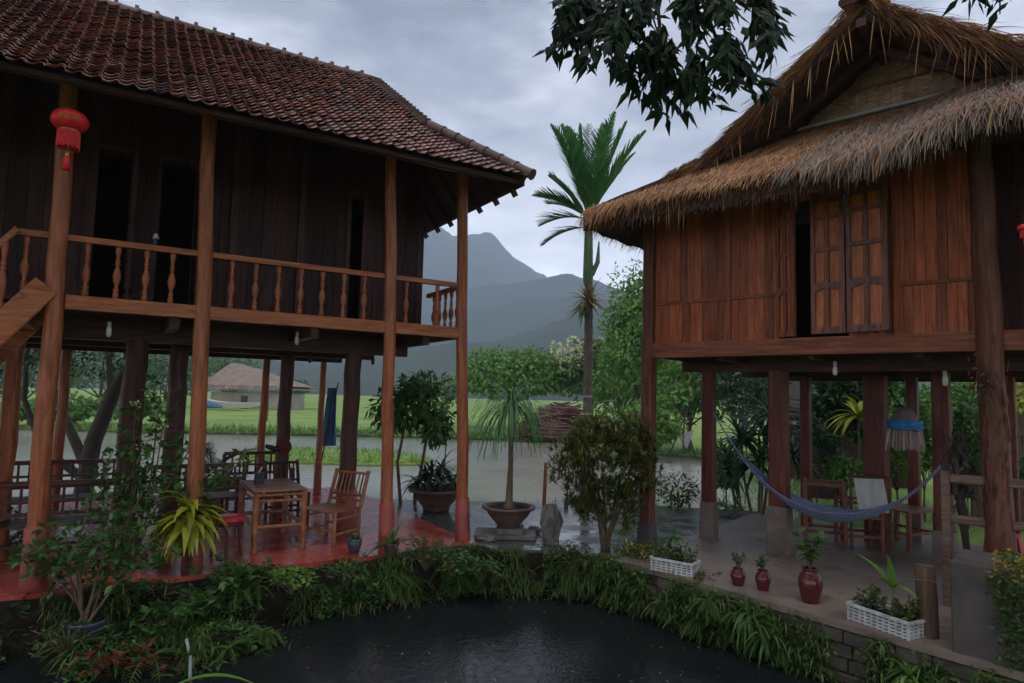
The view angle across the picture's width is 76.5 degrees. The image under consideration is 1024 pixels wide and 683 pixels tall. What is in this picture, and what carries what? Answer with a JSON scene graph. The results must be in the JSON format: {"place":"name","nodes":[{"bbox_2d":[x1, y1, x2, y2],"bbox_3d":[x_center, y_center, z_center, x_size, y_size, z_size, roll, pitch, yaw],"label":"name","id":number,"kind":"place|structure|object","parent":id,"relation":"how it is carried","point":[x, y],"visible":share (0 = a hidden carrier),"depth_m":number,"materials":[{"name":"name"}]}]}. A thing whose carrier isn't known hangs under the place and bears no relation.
{"place":"outdoors","nodes":[
{"label":"outdoors","id":0,"kind":"place"},
{"bbox_2d":[38,623,262,681],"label":"bank soil","id":1,"kind":"structure","parent":0,"point":[48,659],"depth_m":5.25,"materials":[{"name":"brown soil"}]},
{"bbox_2d":[20,617,116,657],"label":"bank plant","id":2,"kind":"object","parent":1,"relation":"on","point":[56,637],"visible":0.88,"depth_m":5.23,"materials":[{"name":"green plant"}]},
{"bbox_2d":[3,484,182,643],"bbox_3d":[-3.608,1.882,5.608,1.408,1.317,0.707,1,-5,0],"label":"potted shrub","id":3,"kind":"object","parent":1,"relation":"on","point":[126,546],"visible":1,"depth_m":5.51,"materials":[{"name":"green plant"}]},
{"bbox_2d":[61,637,183,680],"bbox_3d":[-3.033,2.471,5.032,0.962,0.177,0.672,1,-5,0],"label":"red leaf plant","id":4,"kind":"object","parent":1,"relation":"on","point":[121,654],"visible":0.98,"depth_m":5.04,"materials":[{"name":"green plant"}]},
{"bbox_2d":[119,638,185,682],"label":"fern clump","id":5,"kind":"object","parent":1,"relation":"on","point":[165,651],"visible":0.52,"depth_m":5.17,"materials":[{"name":"green plant"}]},
{"bbox_2d":[122,588,210,633],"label":"bank plant","id":6,"kind":"object","parent":1,"relation":"on","point":[155,611],"visible":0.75,"depth_m":5.71,"materials":[{"name":"green plant"}]},
{"bbox_2d":[0,539,625,681],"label":"bank ground cover","id":7,"kind":"object","parent":1,"relation":"on","point":[200,649],"visible":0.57,"depth_m":6.88,"materials":[{"name":"green plant"}]},
{"bbox_2d":[429,548,480,576],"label":"bank plant","id":8,"kind":"object","parent":7,"relation":"on","point":[453,567],"visible":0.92,"depth_m":7.07,"materials":[{"name":"green plant"}]},
{"bbox_2d":[459,554,504,582],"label":"bank plant","id":9,"kind":"object","parent":7,"relation":"on","point":[486,566],"visible":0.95,"depth_m":7.04,"materials":[{"name":"green plant"}]},
{"bbox_2d":[0,555,461,660],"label":"bank soil","id":10,"kind":"structure","parent":0,"point":[276,608],"depth_m":6.07,"materials":[{"name":"brown soil"}]},
{"bbox_2d":[163,577,243,620],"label":"bank plant","id":11,"kind":"object","parent":10,"relation":"on","point":[195,601],"visible":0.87,"depth_m":5.88,"materials":[{"name":"green plant"}]},
{"bbox_2d":[186,551,275,591],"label":"bank plant","id":12,"kind":"object","parent":10,"relation":"on","point":[226,571],"visible":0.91,"depth_m":6.21,"materials":[{"name":"green plant"}]},
{"bbox_2d":[244,564,324,595],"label":"bank plant","id":13,"kind":"object","parent":10,"relation":"on","point":[291,578],"visible":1,"depth_m":6.26,"materials":[{"name":"green plant"}]},
{"bbox_2d":[0,542,616,682],"bbox_3d":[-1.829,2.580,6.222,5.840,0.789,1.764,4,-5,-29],"label":"bank weeds","id":14,"kind":"object","parent":10,"relation":"on","point":[466,588],"visible":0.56,"depth_m":5.96,"materials":[{"name":"green plant"}]},
{"bbox_2d":[316,552,368,586],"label":"bank plant","id":15,"kind":"object","parent":10,"relation":"on","point":[352,569],"visible":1,"depth_m":6.59,"materials":[{"name":"green plant"}]},
{"bbox_2d":[396,530,455,570],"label":"bank plant","id":16,"kind":"object","parent":10,"relation":"on","point":[423,557],"visible":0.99,"depth_m":7.12,"materials":[{"name":"green plant"}]},
{"bbox_2d":[0,487,476,600],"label":"terrace floor","id":17,"kind":"structure","parent":0,"point":[275,544],"depth_m":7.52,"materials":[{"name":"red paint"}]},
{"bbox_2d":[12,458,115,518],"bbox_3d":[-5.738,1.893,7.943,1.960,0.825,0.555,4,-5,-31],"label":"slatted bench","id":18,"kind":"object","parent":17,"relation":"on","point":[72,462],"visible":0.22,"depth_m":8.25,"materials":[{"name":"brown wood"}]},
{"bbox_2d":[0,478,131,557],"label":"slatted bench","id":19,"kind":"object","parent":17,"relation":"on","point":[20,522],"visible":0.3,"depth_m":6.53,"materials":[{"name":"brown wood"}]},
{"bbox_2d":[86,373,253,574],"bbox_3d":[-3.463,1.435,6.481,1.618,2.232,0.746,1,-5,0],"label":"flowering shrub","id":20,"kind":"object","parent":17,"relation":"on","point":[147,503],"visible":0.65,"depth_m":6.45,"materials":[{"name":"green plant"}]},
{"bbox_2d":[142,488,233,572],"bbox_3d":[-3.185,1.992,6.331,0.856,1.099,0.826,1,-5,0],"label":"yellow dracaena","id":21,"kind":"object","parent":17,"relation":"on","point":[188,531],"visible":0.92,"depth_m":6.20,"materials":[{"name":"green plant"}]},
{"bbox_2d":[137,462,246,526],"bbox_3d":[-4.121,1.970,8.384,1.210,0.825,0.555,4,-5,-31],"label":"slatted bench","id":22,"kind":"object","parent":17,"relation":"on","point":[227,494],"visible":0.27,"depth_m":8.40,"materials":[{"name":"brown wood"}]},
{"bbox_2d":[209,513,246,558],"bbox_3d":[-3.054,2.078,6.972,0.370,0.440,0.364,1,-5,0],"label":"cushion stool","id":23,"kind":"object","parent":17,"relation":"on","point":[238,519],"visible":0.81,"depth_m":6.89,"materials":[{"name":"red fabric"}]},
{"bbox_2d":[219,451,292,510],"bbox_3d":[-3.837,2.093,9.803,0.960,0.825,0.555,4,-5,-31],"label":"slatted bench","id":24,"kind":"object","parent":17,"relation":"on","point":[231,472],"visible":0.25,"depth_m":9.85,"materials":[{"name":"brown wood"}]},
{"bbox_2d":[236,478,307,553],"bbox_3d":[-2.837,2.023,7.659,0.596,0.668,0.996,4,-5,-31],"label":"bamboo table","id":25,"kind":"object","parent":17,"relation":"on","point":[286,486],"visible":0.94,"depth_m":7.39,"materials":[{"name":"brown wood"}]},
{"bbox_2d":[263,459,310,523],"bbox_3d":[-3.134,2.065,9.018,0.504,0.788,0.603,5,-6,-36],"label":"bamboo chair","id":26,"kind":"object","parent":17,"relation":"on","point":[275,505],"visible":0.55,"depth_m":9.14,"materials":[{"name":"brown wood"}]},
{"bbox_2d":[299,468,370,546],"bbox_3d":[-2.154,1.991,7.915,0.554,0.808,0.644,-1,-5,27],"label":"bamboo chair","id":27,"kind":"object","parent":17,"relation":"on","point":[328,507],"visible":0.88,"depth_m":7.98,"materials":[{"name":"brown wood"}]},
{"bbox_2d":[360,520,413,558],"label":"potted spathe plant","id":28,"kind":"object","parent":17,"relation":"on","point":[391,546],"visible":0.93,"depth_m":7.17,"materials":[{"name":"green plant"}]},
{"bbox_2d":[322,383,338,458],"bbox_3d":[-3.395,1.719,11.919,0.366,1.941,0.092,4,-5,-31],"label":"blue tarp","id":29,"kind":"object","parent":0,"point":[329,432],"visible":0.95,"depth_m":11.96,"materials":[{"name":"fabric"}]},
{"bbox_2d":[12,430,824,521],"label":"lake water","id":30,"kind":"structure","parent":0,"point":[487,474],"depth_m":20.12,"materials":[{"name":"grey liquid"}]},
{"bbox_2d":[506,402,602,441],"bbox_3d":[2.471,3.989,32.283,5.708,2.036,2.090,1,-5,0],"label":"brush pile","id":31,"kind":"object","parent":30,"relation":"on","point":[566,413],"visible":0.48,"depth_m":31.68,"materials":[{"name":"brown wood"}]},
{"bbox_2d":[0,592,845,682],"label":"pond water","id":32,"kind":"structure","parent":0,"point":[594,644],"depth_m":5.74,"materials":[{"name":"black liquid"}]},
{"bbox_2d":[275,274,627,364],"bbox_3d":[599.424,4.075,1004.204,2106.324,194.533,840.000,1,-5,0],"label":"mountain","id":33,"kind":"structure","parent":0,"point":[495,312],"depth_m":859.15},
{"bbox_2d":[422,227,545,296],"bbox_3d":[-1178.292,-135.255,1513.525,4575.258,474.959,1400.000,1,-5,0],"label":"mountain","id":34,"kind":"structure","parent":0,"point":[492,259],"depth_m":1372.88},
{"bbox_2d":[0,387,1023,548],"bbox_3d":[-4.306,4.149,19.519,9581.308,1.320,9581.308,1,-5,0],"label":"ground","id":35,"kind":"structure","parent":0,"point":[306,416],"depth_m":42.30,"materials":[{"name":"green plant"}]},
{"bbox_2d":[0,349,92,400],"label":"distant tree","id":36,"kind":"object","parent":35,"relation":"on","point":[73,381],"visible":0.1,"depth_m":51.74,"materials":[{"name":"green plant"}]},
{"bbox_2d":[0,348,150,493],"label":"leaning tree","id":37,"kind":"object","parent":35,"relation":"on","point":[90,448],"visible":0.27,"depth_m":12.44,"materials":[{"name":"brown plant"}]},
{"bbox_2d":[55,391,101,422],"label":"bank bush","id":38,"kind":"object","parent":35,"relation":"on","point":[80,409],"visible":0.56,"depth_m":32.46,"materials":[{"name":"green plant"}]},
{"bbox_2d":[70,351,160,402],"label":"distant tree","id":39,"kind":"object","parent":35,"relation":"on","point":[101,385],"visible":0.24,"depth_m":59.48,"materials":[{"name":"green plant"}]},
{"bbox_2d":[99,382,165,421],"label":"bank bush","id":40,"kind":"object","parent":35,"relation":"on","point":[147,403],"visible":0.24,"depth_m":33.70,"materials":[{"name":"green plant"}]},
{"bbox_2d":[145,354,219,396],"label":"distant tree","id":41,"kind":"object","parent":35,"relation":"on","point":[163,365],"visible":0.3,"depth_m":64.78,"materials":[{"name":"green plant"}]},
{"bbox_2d":[208,357,261,391],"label":"distant tree","id":42,"kind":"object","parent":35,"relation":"on","point":[224,364],"visible":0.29,"depth_m":81.60,"materials":[{"name":"green plant"}]},
{"bbox_2d":[207,399,270,407],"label":"boat","id":43,"kind":"object","parent":35,"relation":"on","point":[211,403],"visible":0.68,"depth_m":59.06,"materials":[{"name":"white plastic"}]},
{"bbox_2d":[208,363,316,408],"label":"thatched hut","id":44,"kind":"object","parent":35,"relation":"on","point":[236,376],"visible":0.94,"depth_m":65.72,"materials":[{"name":"grey wicker"}]},
{"bbox_2d":[0,0,535,588],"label":"stilt house","id":45,"kind":"structure","parent":35,"relation":"on","point":[314,202],"depth_m":7.68,"materials":[{"name":"wood"}]},
{"bbox_2d":[50,86,89,170],"bbox_3d":[-3.920,-1.934,5.761,0.296,0.849,0.299,1,-5,0],"label":"red lantern","id":46,"kind":"object","parent":45,"relation":"hanging from","point":[72,124],"visible":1,"depth_m":5.69,"materials":[{"name":"fabric"}]},
{"bbox_2d":[124,145,139,299],"bbox_3d":[-4.145,-1.225,7.078,0.054,1.720,0.510,4,-5,-31],"label":"door","id":47,"kind":"structure","parent":45,"relation":"in","point":[128,268],"depth_m":6.88,"materials":[{"name":"red wood"}]},
{"bbox_2d":[189,171,198,304],"bbox_3d":[-3.587,-1.183,7.418,0.054,1.720,0.510,4,-5,-31],"label":"door","id":48,"kind":"structure","parent":45,"relation":"in","point":[194,259],"depth_m":7.36,"materials":[{"name":"red wood"}]},
{"bbox_2d":[445,344,580,402],"bbox_3d":[0.237,2.686,39.863,8.830,5.442,8.930,1,-5,0],"label":"round tree","id":49,"kind":"object","parent":35,"relation":"on","point":[508,370],"visible":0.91,"depth_m":37.68,"materials":[{"name":"green plant"}]},
{"bbox_2d":[20,420,1021,541],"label":"shore grass","id":50,"kind":"structure","parent":35,"relation":"on","point":[367,431],"depth_m":25.04,"materials":[{"name":"green plant"}]},
{"bbox_2d":[656,360,733,451],"bbox_3d":[7.229,2.192,25.929,3.666,4.484,3.471,1,-5,0],"label":"garden tree","id":51,"kind":"object","parent":50,"relation":"on","point":[690,400],"visible":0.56,"depth_m":25.53,"materials":[{"name":"green plant"}]},
{"bbox_2d":[696,372,767,457],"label":"garden tree","id":52,"kind":"object","parent":50,"relation":"on","point":[753,387],"visible":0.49,"depth_m":23.48,"materials":[{"name":"green plant"}]},
{"bbox_2d":[549,335,619,408],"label":"flowering tree","id":53,"kind":"object","parent":35,"relation":"on","point":[576,369],"visible":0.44,"depth_m":37.25,"materials":[{"name":"green plant"}]},
{"bbox_2d":[532,110,645,497],"bbox_3d":[1.401,-0.756,12.292,2.088,7.375,1.759,-1,-5,28],"label":"areca palm","id":54,"kind":"object","parent":35,"relation":"on","point":[593,179],"visible":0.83,"depth_m":12.25,"materials":[{"name":"green plant"}]},
{"bbox_2d":[581,337,640,416],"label":"broad tree","id":55,"kind":"object","parent":35,"relation":"on","point":[617,404],"visible":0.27,"depth_m":32.66,"materials":[{"name":"green plant"}]},
{"bbox_2d":[593,258,683,404],"bbox_3d":[6.357,0.410,30.028,5.215,8.683,5.900,1,-5,0],"label":"broad tree","id":56,"kind":"object","parent":35,"relation":"on","point":[627,338],"visible":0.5,"depth_m":29.48,"materials":[{"name":"green plant"}]},
{"bbox_2d":[614,396,689,448],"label":"garden tree","id":57,"kind":"object","parent":35,"relation":"on","point":[666,430],"visible":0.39,"depth_m":23.09,"materials":[{"name":"green plant"}]},
{"bbox_2d":[689,383,832,514],"bbox_3d":[4.438,1.945,11.556,2.450,2.490,1.762,1,-5,0],"label":"dracaena bush","id":58,"kind":"object","parent":35,"relation":"on","point":[745,438],"visible":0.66,"depth_m":11.39,"materials":[{"name":"green plant"}]},
{"bbox_2d":[532,0,1011,136],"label":"overhanging tree","id":59,"kind":"object","parent":35,"relation":"on","point":[618,32],"visible":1,"depth_m":4.14,"materials":[{"name":"green plant"}]},
{"bbox_2d":[791,406,850,503],"bbox_3d":[5.853,2.263,12.428,1.183,2.044,0.962,1,-5,0],"label":"garden shrub","id":60,"kind":"object","parent":35,"relation":"on","point":[828,445],"visible":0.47,"depth_m":12.29,"materials":[{"name":"green plant"}]},
{"bbox_2d":[620,567,1023,682],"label":"retaining wall","id":61,"kind":"structure","parent":35,"relation":"on","point":[845,660],"depth_m":5.32,"materials":[{"name":"stone"}]},
{"bbox_2d":[686,590,726,625],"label":"fern clump","id":62,"kind":"object","parent":61,"relation":"attached to","point":[714,609],"visible":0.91,"depth_m":6.00,"materials":[{"name":"green plant"}]},
{"bbox_2d":[723,590,780,651],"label":"hanging strap plant","id":63,"kind":"object","parent":61,"relation":"attached to","point":[741,616],"visible":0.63,"depth_m":5.76,"materials":[{"name":"green plant"}]},
{"bbox_2d":[740,617,799,669],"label":"hanging strap plant","id":64,"kind":"object","parent":61,"relation":"attached to","point":[758,637],"visible":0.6,"depth_m":5.62,"materials":[{"name":"green plant"}]},
{"bbox_2d":[590,554,1011,682],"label":"wall creeper","id":65,"kind":"object","parent":61,"relation":"attached to","point":[809,660],"depth_m":5.75,"materials":[{"name":"green plant"}]},
{"bbox_2d":[882,658,934,682],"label":"hanging strap plant","id":66,"kind":"object","parent":61,"relation":"attached to","point":[913,676],"visible":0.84,"depth_m":4.85,"materials":[{"name":"green plant"}]},
{"bbox_2d":[950,549,1023,682],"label":"concrete block","id":67,"kind":"structure","parent":61,"relation":"on","point":[973,635],"depth_m":4.69,"materials":[{"name":"grey concrete"}]},
{"bbox_2d":[980,547,1023,682],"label":"trailing flower","id":68,"kind":"object","parent":67,"relation":"on","point":[1006,558],"visible":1,"depth_m":4.52,"materials":[{"name":"green plant"}]},
{"bbox_2d":[799,381,862,499],"bbox_3d":[7.158,1.976,14.392,1.700,3.043,1.643,1,-5,0],"label":"garden tree","id":69,"kind":"object","parent":35,"relation":"on","point":[828,399],"visible":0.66,"depth_m":14.03,"materials":[{"name":"green plant"}]},
{"bbox_2d":[816,453,863,506],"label":"garden shrub","id":70,"kind":"object","parent":35,"relation":"on","point":[838,470],"visible":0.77,"depth_m":11.72,"materials":[{"name":"green plant"}]},
{"bbox_2d":[764,381,931,487],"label":"shrub","id":71,"kind":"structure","parent":35,"relation":"on","point":[794,391],"depth_m":17.18,"materials":[{"name":"green plant"}]},
{"bbox_2d":[826,396,892,469],"bbox_3d":[7.138,2.201,13.341,1.482,2.377,1.499,0,-5,16],"label":"dracaena","id":72,"kind":"object","parent":35,"relation":"on","point":[855,407],"visible":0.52,"depth_m":13.38,"materials":[{"name":"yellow plant"}]},
{"bbox_2d":[847,382,928,449],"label":"garden tree","id":73,"kind":"object","parent":35,"relation":"on","point":[895,390],"visible":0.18,"depth_m":14.41,"materials":[{"name":"green plant"}]},
{"bbox_2d":[888,397,927,523],"bbox_3d":[6.733,2.090,11.335,0.925,2.256,0.989,1,-5,0],"label":"garden shrub","id":74,"kind":"object","parent":35,"relation":"on","point":[900,460],"visible":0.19,"depth_m":11.28,"materials":[{"name":"green plant"}]},
{"bbox_2d":[918,383,932,521],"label":"garden shrub","id":75,"kind":"object","parent":35,"relation":"on","point":[923,411],"visible":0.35,"depth_m":11.81,"materials":[{"name":"green plant"}]},
{"bbox_2d":[951,384,981,528],"bbox_3d":[7.956,1.995,11.383,0.898,2.514,0.862,4,-5,-24],"label":"garden shrub","id":76,"kind":"object","parent":35,"relation":"on","point":[969,426],"visible":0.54,"depth_m":11.34,"materials":[{"name":"green plant"}]},
{"bbox_2d":[922,382,1017,449],"bbox_3d":[15.203,2.677,21.753,2.775,3.258,2.622,0,-5,12],"label":"garden tree","id":77,"kind":"object","parent":35,"relation":"on","point":[954,395],"visible":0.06,"depth_m":21.75,"materials":[{"name":"green plant"}]},
{"bbox_2d":[968,413,1023,522],"bbox_3d":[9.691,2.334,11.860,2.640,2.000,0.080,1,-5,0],"label":"shrub","id":78,"kind":"object","parent":35,"relation":"on","point":[977,509],"visible":0.06,"depth_m":11.84,"materials":[{"name":"green plant"}]},
{"bbox_2d":[0,304,1023,407],"bbox_3d":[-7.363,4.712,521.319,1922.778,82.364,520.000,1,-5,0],"label":"hill","id":79,"kind":"structure","parent":0,"point":[440,359],"depth_m":432.09,"materials":[{"name":"green plant"}]},
{"bbox_2d":[469,551,611,601],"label":"bank soil","id":80,"kind":"structure","parent":0,"point":[535,562],"depth_m":7.46,"materials":[{"name":"brown soil"}]},
{"bbox_2d":[530,540,609,570],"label":"bank plant","id":81,"kind":"object","parent":80,"relation":"on","point":[571,550],"visible":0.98,"depth_m":7.35,"materials":[{"name":"green plant"}]},
{"bbox_2d":[374,498,758,595],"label":"stone path","id":82,"kind":"structure","parent":0,"point":[681,522],"depth_m":9.20,"materials":[{"name":"grey stone"}]},
{"bbox_2d":[362,369,456,503],"bbox_3d":[-1.680,1.559,10.675,1.643,2.248,1.091,1,-5,0],"label":"young tree","id":83,"kind":"object","parent":82,"relation":"on","point":[421,392],"visible":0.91,"depth_m":10.56,"materials":[{"name":"green plant"}]},
{"bbox_2d":[396,448,474,511],"bbox_3d":[-1.185,2.109,10.019,1.273,0.962,0.904,0,-5,22],"label":"potted dracaena","id":84,"kind":"object","parent":82,"relation":"on","point":[438,494],"visible":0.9,"depth_m":9.85,"materials":[{"name":"ceramic"}]},
{"bbox_2d":[459,374,561,540],"bbox_3d":[-0.025,1.409,8.378,1.527,2.150,1.493,1,-5,0],"label":"ponytail palm","id":85,"kind":"object","parent":82,"relation":"on","point":[508,515],"visible":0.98,"depth_m":8.18,"materials":[{"name":"plant"}]},
{"bbox_2d":[540,503,562,545],"bbox_3d":[0.485,2.234,7.950,0.289,0.502,0.242,1,-5,0],"label":"standing stone","id":86,"kind":"object","parent":82,"relation":"on","point":[551,521],"visible":0.96,"depth_m":7.88,"materials":[{"name":"grey stone"}]},
{"bbox_2d":[545,409,669,547],"bbox_3d":[1.147,1.662,7.907,1.547,1.681,1.294,1,-5,0],"label":"croton shrub","id":87,"kind":"object","parent":82,"relation":"on","point":[616,436],"visible":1,"depth_m":7.74,"materials":[{"name":"green plant"}]},
{"bbox_2d":[655,469,700,511],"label":"hedge bush","id":88,"kind":"object","parent":82,"relation":"on","point":[677,498],"visible":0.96,"depth_m":10.59,"materials":[{"name":"green plant"}]},
{"bbox_2d":[110,0,1023,294],"label":"sky","id":89,"kind":"structure","parent":0,"point":[469,66],"materials":[{"name":"grey"}]},
{"bbox_2d":[614,513,1023,681],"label":"deck floor","id":90,"kind":"structure","parent":0,"point":[838,574],"depth_m":6.86,"materials":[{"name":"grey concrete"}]},
{"bbox_2d":[650,532,700,577],"bbox_3d":[1.690,2.202,6.798,0.508,0.400,0.354,-2,-6,37],"label":"planter crate","id":91,"kind":"object","parent":90,"relation":"on","point":[669,561],"visible":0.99,"depth_m":6.74,"materials":[{"name":"white plastic"}]},
{"bbox_2d":[730,550,746,585],"bbox_3d":[2.216,2.213,6.355,0.146,0.332,0.167,3,-5,-21],"label":"red jar","id":92,"kind":"object","parent":90,"relation":"on","point":[737,575],"visible":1,"depth_m":6.33,"materials":[{"name":"ceramic"}]},
{"bbox_2d":[755,555,770,590],"bbox_3d":[2.395,2.202,6.223,0.170,0.342,0.190,1,-5,0],"label":"red jar","id":93,"kind":"object","parent":90,"relation":"on","point":[762,579],"visible":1,"depth_m":6.17,"materials":[{"name":"ceramic"}]},
{"bbox_2d":[575,0,1023,562],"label":"thatched house","id":94,"kind":"structure","parent":90,"relation":"on","point":[849,200],"depth_m":6.93,"materials":[{"name":"orange wood"}]},
{"bbox_2d":[713,412,941,522],"bbox_3d":[3.553,1.458,7.507,2.631,1.193,0.374,-3,-6,43],"label":"hammock","id":95,"kind":"object","parent":94,"relation":"hanging from","point":[812,509],"visible":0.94,"depth_m":7.38,"materials":[{"name":"blue fabric"}]},
{"bbox_2d":[885,371,925,450],"bbox_3d":[4.477,0.781,7.407,0.438,0.929,0.305,1,-5,0],"label":"hanging tassel bundle","id":96,"kind":"object","parent":94,"relation":"hanging from","point":[903,424],"visible":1,"depth_m":7.32,"materials":[{"name":"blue fabric"}]},
{"bbox_2d":[960,349,994,407],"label":"hanging plant","id":97,"kind":"object","parent":94,"relation":"attached to","point":[983,376],"visible":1,"depth_m":5.73,"materials":[{"name":"red plant"}]},
{"bbox_2d":[789,527,830,603],"bbox_3d":[2.725,2.033,5.948,0.366,0.650,0.354,1,-5,0],"label":"red jar","id":98,"kind":"object","parent":90,"relation":"on","point":[810,583],"visible":1,"depth_m":5.86,"materials":[{"name":"ceramic"}]},
{"bbox_2d":[803,477,845,546],"bbox_3d":[4.063,2.197,8.465,0.490,0.800,0.485,-1,-5,23],"label":"wooden armchair","id":99,"kind":"object","parent":90,"relation":"on","point":[824,490],"visible":0.52,"depth_m":8.60,"materials":[{"name":"red wood"}]},
{"bbox_2d":[833,494,884,551],"bbox_3d":[4.387,2.276,8.231,0.465,0.620,0.465,0,-5,12],"label":"wooden armchair","id":100,"kind":"object","parent":90,"relation":"on","point":[870,536],"visible":0.61,"depth_m":8.06,"materials":[{"name":"red wood"}]},
{"bbox_2d":[849,475,892,552],"bbox_3d":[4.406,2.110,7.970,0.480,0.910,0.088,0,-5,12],"label":"wooden chair","id":101,"kind":"object","parent":90,"relation":"on","point":[870,491],"visible":0.87,"depth_m":7.99,"materials":[{"name":"brown wood"}]},
{"bbox_2d":[846,553,939,640],"bbox_3d":[3.039,1.987,5.216,0.388,0.640,0.714,3,-5,-15],"label":"planter crate","id":102,"kind":"object","parent":90,"relation":"on","point":[897,618],"visible":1,"depth_m":5.19,"materials":[{"name":"white plastic"}]},
{"bbox_2d":[868,503,933,551],"bbox_3d":[5.005,2.367,8.334,0.580,0.488,0.640,3,-5,-22],"label":"square side table","id":103,"kind":"object","parent":90,"relation":"on","point":[908,509],"visible":0.56,"depth_m":8.13,"materials":[{"name":"red wood"}]},
{"bbox_2d":[914,563,939,639],"bbox_3d":[3.254,2.034,5.103,0.165,0.538,0.156,1,-5,0],"label":"log stump","id":104,"kind":"object","parent":90,"relation":"on","point":[926,594],"visible":0.93,"depth_m":5.05,"materials":[{"name":"brown wood"}]},
{"bbox_2d":[940,425,980,549],"bbox_3d":[4.104,1.579,5.923,0.339,1.623,0.374,-2,-6,39],"label":"gnarled root","id":105,"kind":"object","parent":90,"relation":"on","point":[963,465],"visible":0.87,"depth_m":5.92,"materials":[{"name":"brown plant"}]},
{"bbox_2d":[940,469,1023,606],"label":"weathered railing","id":106,"kind":"object","parent":90,"relation":"on","point":[949,516],"visible":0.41,"depth_m":5.86,"materials":[{"name":"brown wood"}]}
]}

